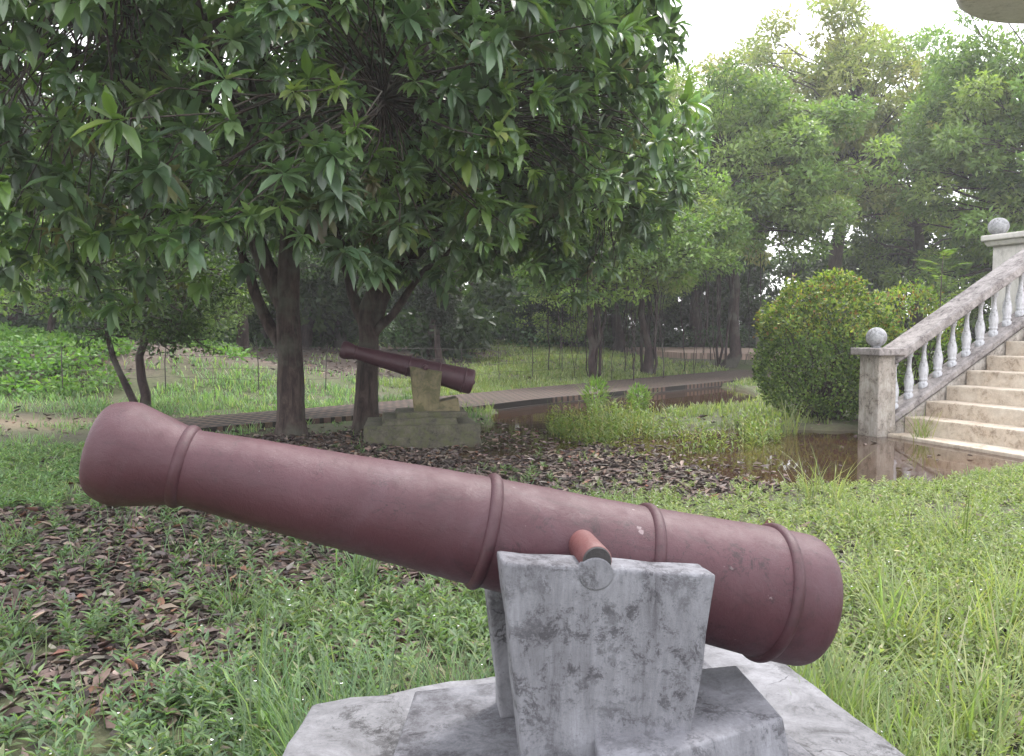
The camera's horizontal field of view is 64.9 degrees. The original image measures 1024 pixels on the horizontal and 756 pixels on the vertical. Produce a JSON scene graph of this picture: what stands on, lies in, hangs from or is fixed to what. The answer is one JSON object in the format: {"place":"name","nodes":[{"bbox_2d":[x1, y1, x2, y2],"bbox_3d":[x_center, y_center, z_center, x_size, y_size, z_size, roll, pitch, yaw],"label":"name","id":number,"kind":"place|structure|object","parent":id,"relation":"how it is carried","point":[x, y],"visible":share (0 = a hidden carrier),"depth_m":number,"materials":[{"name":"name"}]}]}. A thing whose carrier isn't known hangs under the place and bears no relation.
{"place":"outdoors","nodes":[
{"label":"outdoors","id":0,"kind":"place"},
{"bbox_2d":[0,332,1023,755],"bbox_3d":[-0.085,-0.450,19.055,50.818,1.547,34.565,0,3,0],"label":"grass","id":1,"kind":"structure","parent":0,"point":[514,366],"depth_m":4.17,"materials":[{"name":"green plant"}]},
{"bbox_2d":[0,334,1023,755],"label":"ground","id":2,"kind":"structure","parent":0,"point":[154,378],"depth_m":10.25,"materials":[{"name":"green plant"}]},
{"bbox_2d":[0,210,81,314],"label":"leafy bush","id":3,"kind":"object","parent":2,"relation":"on","point":[2,297],"depth_m":18.10,"materials":[{"name":"green plant"}]},
{"bbox_2d":[0,213,167,332],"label":"leafy bush","id":4,"kind":"object","parent":2,"relation":"on","point":[51,318],"visible":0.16,"depth_m":16.14,"materials":[{"name":"green plant"}]},
{"bbox_2d":[0,321,277,399],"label":"creeper","id":5,"kind":"object","parent":2,"relation":"on","point":[17,336],"visible":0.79,"depth_m":13.77,"materials":[{"name":"green plant"}]},
{"bbox_2d":[30,218,268,405],"bbox_3d":[-5.521,-0.904,12.303,3.385,3.340,2.913,0,3,0],"label":"leaning tree","id":6,"kind":"object","parent":2,"relation":"on","point":[175,313],"visible":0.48,"depth_m":11.98,"materials":[{"name":"green plant"}]},
{"bbox_2d":[73,263,268,343],"bbox_3d":[-7.789,-1.500,18.378,4.200,2.701,3.418,0,3,0],"label":"leafy bush","id":7,"kind":"object","parent":2,"relation":"on","point":[214,321],"visible":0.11,"depth_m":18.27,"materials":[{"name":"green plant"}]},
{"bbox_2d":[140,137,330,355],"bbox_3d":[-7.096,-3.481,20.850,4.950,6.420,4.993,0,3,0],"label":"slender tree","id":8,"kind":"object","parent":2,"relation":"on","point":[243,340],"visible":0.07,"depth_m":20.32,"materials":[{"name":"green plant"}]},
{"bbox_2d":[0,340,588,394],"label":"wire fence","id":9,"kind":"object","parent":2,"relation":"on","point":[327,348],"visible":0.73,"depth_m":14.51,"materials":[{"name":"grey metal"}]},
{"bbox_2d":[0,0,711,437],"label":"mango tree","id":10,"kind":"object","parent":2,"relation":"on","point":[124,70],"visible":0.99,"depth_m":6.35,"materials":[{"name":"green plant"}]},
{"bbox_2d":[301,192,445,302],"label":"slender tree","id":11,"kind":"object","parent":2,"relation":"on","point":[329,273],"visible":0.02,"depth_m":22.42,"materials":[{"name":"green plant"}]},
{"bbox_2d":[363,366,481,448],"bbox_3d":[-1.074,0.358,9.504,1.328,1.009,1.064,-1,3,-10],"label":"cannon pedestal","id":12,"kind":"object","parent":2,"relation":"on","point":[430,419],"visible":0.85,"depth_m":9.12,"materials":[{"name":"concrete"}]},
{"bbox_2d":[339,341,475,393],"bbox_3d":[-1.208,-0.140,9.434,1.610,0.313,0.454,14,1,-8],"label":"cannon","id":13,"kind":"object","parent":12,"relation":"on","point":[459,379],"visible":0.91,"depth_m":9.35,"materials":[{"name":"paint"}]},
{"bbox_2d":[410,251,462,362],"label":"round tree","id":14,"kind":"object","parent":2,"relation":"on","point":[438,315],"visible":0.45,"depth_m":19.71,"materials":[{"name":"green plant"}]},
{"bbox_2d":[236,0,717,431],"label":"mango tree","id":15,"kind":"object","parent":2,"relation":"on","point":[655,204],"visible":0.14,"depth_m":10.13,"materials":[{"name":"green plant"}]},
{"bbox_2d":[174,370,796,431],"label":"brick walkway","id":16,"kind":"structure","parent":2,"relation":"on","point":[504,399],"depth_m":14.38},
{"bbox_2d":[0,301,974,358],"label":"undergrowth","id":17,"kind":"object","parent":2,"relation":"on","point":[390,338],"visible":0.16,"depth_m":30.13,"materials":[{"name":"green plant"}]},
{"bbox_2d":[0,56,998,360],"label":"woodland","id":18,"kind":"object","parent":2,"relation":"on","point":[324,306],"visible":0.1,"depth_m":25.94,"materials":[{"name":"green plant"}]},
{"bbox_2d":[0,440,1023,755],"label":"broadleaf weeds","id":19,"kind":"object","parent":2,"relation":"on","point":[450,614],"visible":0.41,"depth_m":3.34,"materials":[{"name":"green plant"}]},
{"bbox_2d":[0,339,1023,755],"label":"fallen leaves","id":20,"kind":"object","parent":2,"relation":"on","point":[606,465],"visible":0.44,"depth_m":4.28,"materials":[{"name":"brown plant"}]},
{"bbox_2d":[508,281,601,347],"bbox_3d":[1.503,-2.291,29.382,3.552,3.029,2.757,0,3,0],"label":"lime shrub","id":21,"kind":"object","parent":2,"relation":"on","point":[581,315],"visible":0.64,"depth_m":29.10,"materials":[{"name":"green plant"}]},
{"bbox_2d":[281,550,906,755],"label":"cannon pedestal","id":22,"kind":"object","parent":2,"relation":"on","point":[599,657],"visible":0.88,"depth_m":1.35,"materials":[{"name":"concrete"}]},
{"bbox_2d":[79,402,842,665],"bbox_3d":[-0.050,0.284,1.496,1.388,0.270,0.397,14,1,-9],"label":"cannon","id":23,"kind":"object","parent":22,"relation":"on","point":[777,596],"visible":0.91,"depth_m":1.41,"materials":[{"name":"paint"}]},
{"bbox_2d":[188,619,1023,755],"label":"edge grass","id":24,"kind":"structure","parent":2,"relation":"on","point":[837,698],"depth_m":2.14,"materials":[{"name":"green plant"}]},
{"bbox_2d":[495,385,721,411],"bbox_3d":[1.848,0.472,17.204,2.496,0.378,19.977,3,4,42],"label":"walkway footing","id":25,"kind":"object","parent":2,"relation":"on","point":[528,406],"visible":0.06,"depth_m":14.91,"materials":[{"name":"concrete"}]},
{"bbox_2d":[510,188,716,380],"bbox_3d":[2.197,-2.407,19.727,5.270,5.562,4.492,0,3,0],"label":"banyan tree","id":26,"kind":"object","parent":2,"relation":"on","point":[667,253],"visible":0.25,"depth_m":19.01,"materials":[{"name":"green plant"}]},
{"bbox_2d":[561,155,758,377],"bbox_3d":[3.691,-2.975,21.670,5.536,6.447,5.340,2,4,27],"label":"banyan tree","id":27,"kind":"object","parent":2,"relation":"on","point":[718,226],"visible":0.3,"depth_m":20.76,"materials":[{"name":"green plant"}]},
{"bbox_2d":[599,107,722,351],"bbox_3d":[4.314,-5.858,32.537,8.446,10.501,6.490,0,3,0],"label":"broad tree","id":28,"kind":"object","parent":2,"relation":"on","point":[619,342],"depth_m":32.70,"materials":[{"name":"green plant"}]},
{"bbox_2d":[646,32,808,346],"bbox_3d":[8.935,-8.277,38.250,10.991,14.558,10.556,0,3,0],"label":"tall tree","id":29,"kind":"object","parent":2,"relation":"on","point":[699,292],"visible":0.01,"depth_m":36.27,"materials":[{"name":"green plant"}]},
{"bbox_2d":[602,57,901,369],"bbox_3d":[6.349,-4.632,25.258,10.520,9.310,7.463,0,3,0],"label":"banyan tree","id":30,"kind":"object","parent":2,"relation":"on","point":[784,137],"visible":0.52,"depth_m":23.23,"materials":[{"name":"green plant"}]},
{"bbox_2d":[755,336,767,362],"bbox_3d":[7.750,-0.703,25.001,0.361,1.184,0.362,0,3,0],"label":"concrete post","id":31,"kind":"object","parent":2,"relation":"on","point":[756,337],"visible":0.12,"depth_m":24.95,"materials":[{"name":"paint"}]},
{"bbox_2d":[705,0,946,357],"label":"tall tree","id":32,"kind":"object","parent":2,"relation":"on","point":[848,59],"visible":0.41,"depth_m":29.25,"materials":[{"name":"green plant"}]},
{"bbox_2d":[747,265,906,422],"bbox_3d":[4.536,-0.431,11.561,2.272,2.340,2.042,0,3,0],"label":"round shrub","id":33,"kind":"object","parent":2,"relation":"on","point":[834,399],"visible":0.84,"depth_m":11.11,"materials":[{"name":"green plant"}]},
{"bbox_2d":[841,276,972,396],"bbox_3d":[6.142,-0.453,12.620,2.045,2.266,1.872,0,3,0],"label":"loose shrub","id":34,"kind":"object","parent":2,"relation":"on","point":[902,312],"visible":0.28,"depth_m":12.32,"materials":[{"name":"green plant"}]},
{"bbox_2d":[813,22,1014,361],"bbox_3d":[16.448,-7.406,32.608,8.985,14.125,7.898,0,3,0],"label":"tall tree","id":35,"kind":"object","parent":2,"relation":"on","point":[918,241],"visible":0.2,"depth_m":32.19,"materials":[{"name":"green plant"}]},
{"bbox_2d":[850,249,1023,458],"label":"stone staircase","id":36,"kind":"structure","parent":2,"relation":"on","point":[973,392],"depth_m":10.13,"materials":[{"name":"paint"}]},
{"bbox_2d":[888,410,947,440],"bbox_3d":[4.967,0.535,9.622,0.760,0.445,0.786,0,3,0],"label":"tall weed","id":37,"kind":"object","parent":36,"relation":"on","point":[924,431],"visible":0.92,"depth_m":9.60,"materials":[{"name":"green plant"}]},
{"bbox_2d":[981,218,1023,323],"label":"landing pillar","id":38,"kind":"structure","parent":36,"relation":"on","point":[1004,244],"depth_m":12.98,"materials":[{"name":"grey stone"}]},
{"bbox_2d":[906,248,972,306],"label":"feathery sapling","id":39,"kind":"object","parent":2,"relation":"on","point":[946,251],"visible":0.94,"depth_m":11.93,"materials":[{"name":"green plant"}]},
{"bbox_2d":[867,7,1023,328],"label":"broad tree","id":40,"kind":"object","parent":2,"relation":"on","point":[973,107],"visible":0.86,"depth_m":24.19,"materials":[{"name":"green plant"}]},
{"bbox_2d":[955,0,1023,23],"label":"round pavilion","id":41,"kind":"structure","parent":2,"relation":"on","point":[1006,11],"depth_m":13.88,"materials":[{"name":"beige paint"}]},
{"bbox_2d":[3,0,1023,328],"label":"sky","id":42,"kind":"structure","parent":0,"point":[717,23],"materials":[{"name":"white"}]},
{"bbox_2d":[625,347,790,360],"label":"pink plaza","id":43,"kind":"structure","parent":0,"point":[673,352],"depth_m":29.53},
{"bbox_2d":[396,388,1023,487],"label":"pond water","id":44,"kind":"structure","parent":0,"point":[887,459],"depth_m":8.84,"materials":[{"name":"brown liquid"}]},
{"bbox_2d":[573,373,624,416],"bbox_3d":[1.251,0.273,12.138,0.970,0.701,1.407,0,3,0],"label":"tall weed","id":45,"kind":"object","parent":44,"relation":"on","point":[595,384],"visible":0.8,"depth_m":12.19,"materials":[{"name":"green plant"}]},
{"bbox_2d":[625,382,654,410],"bbox_3d":[2.063,0.312,12.953,0.770,0.524,0.732,1,3,17],"label":"tall weed","id":46,"kind":"object","parent":44,"relation":"on","point":[645,394],"visible":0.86,"depth_m":13.00,"materials":[{"name":"green plant"}]},
{"bbox_2d":[537,392,795,452],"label":"marsh plants","id":47,"kind":"object","parent":44,"relation":"in","point":[617,421],"visible":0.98,"depth_m":9.84,"materials":[{"name":"green plant"}]},
{"bbox_2d":[768,393,816,434],"bbox_3d":[3.641,0.434,10.292,1.006,0.568,1.042,-2,4,-33],"label":"tall weed","id":48,"kind":"object","parent":44,"relation":"in","point":[788,429],"visible":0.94,"depth_m":10.26,"materials":[{"name":"green plant"}]}
]}

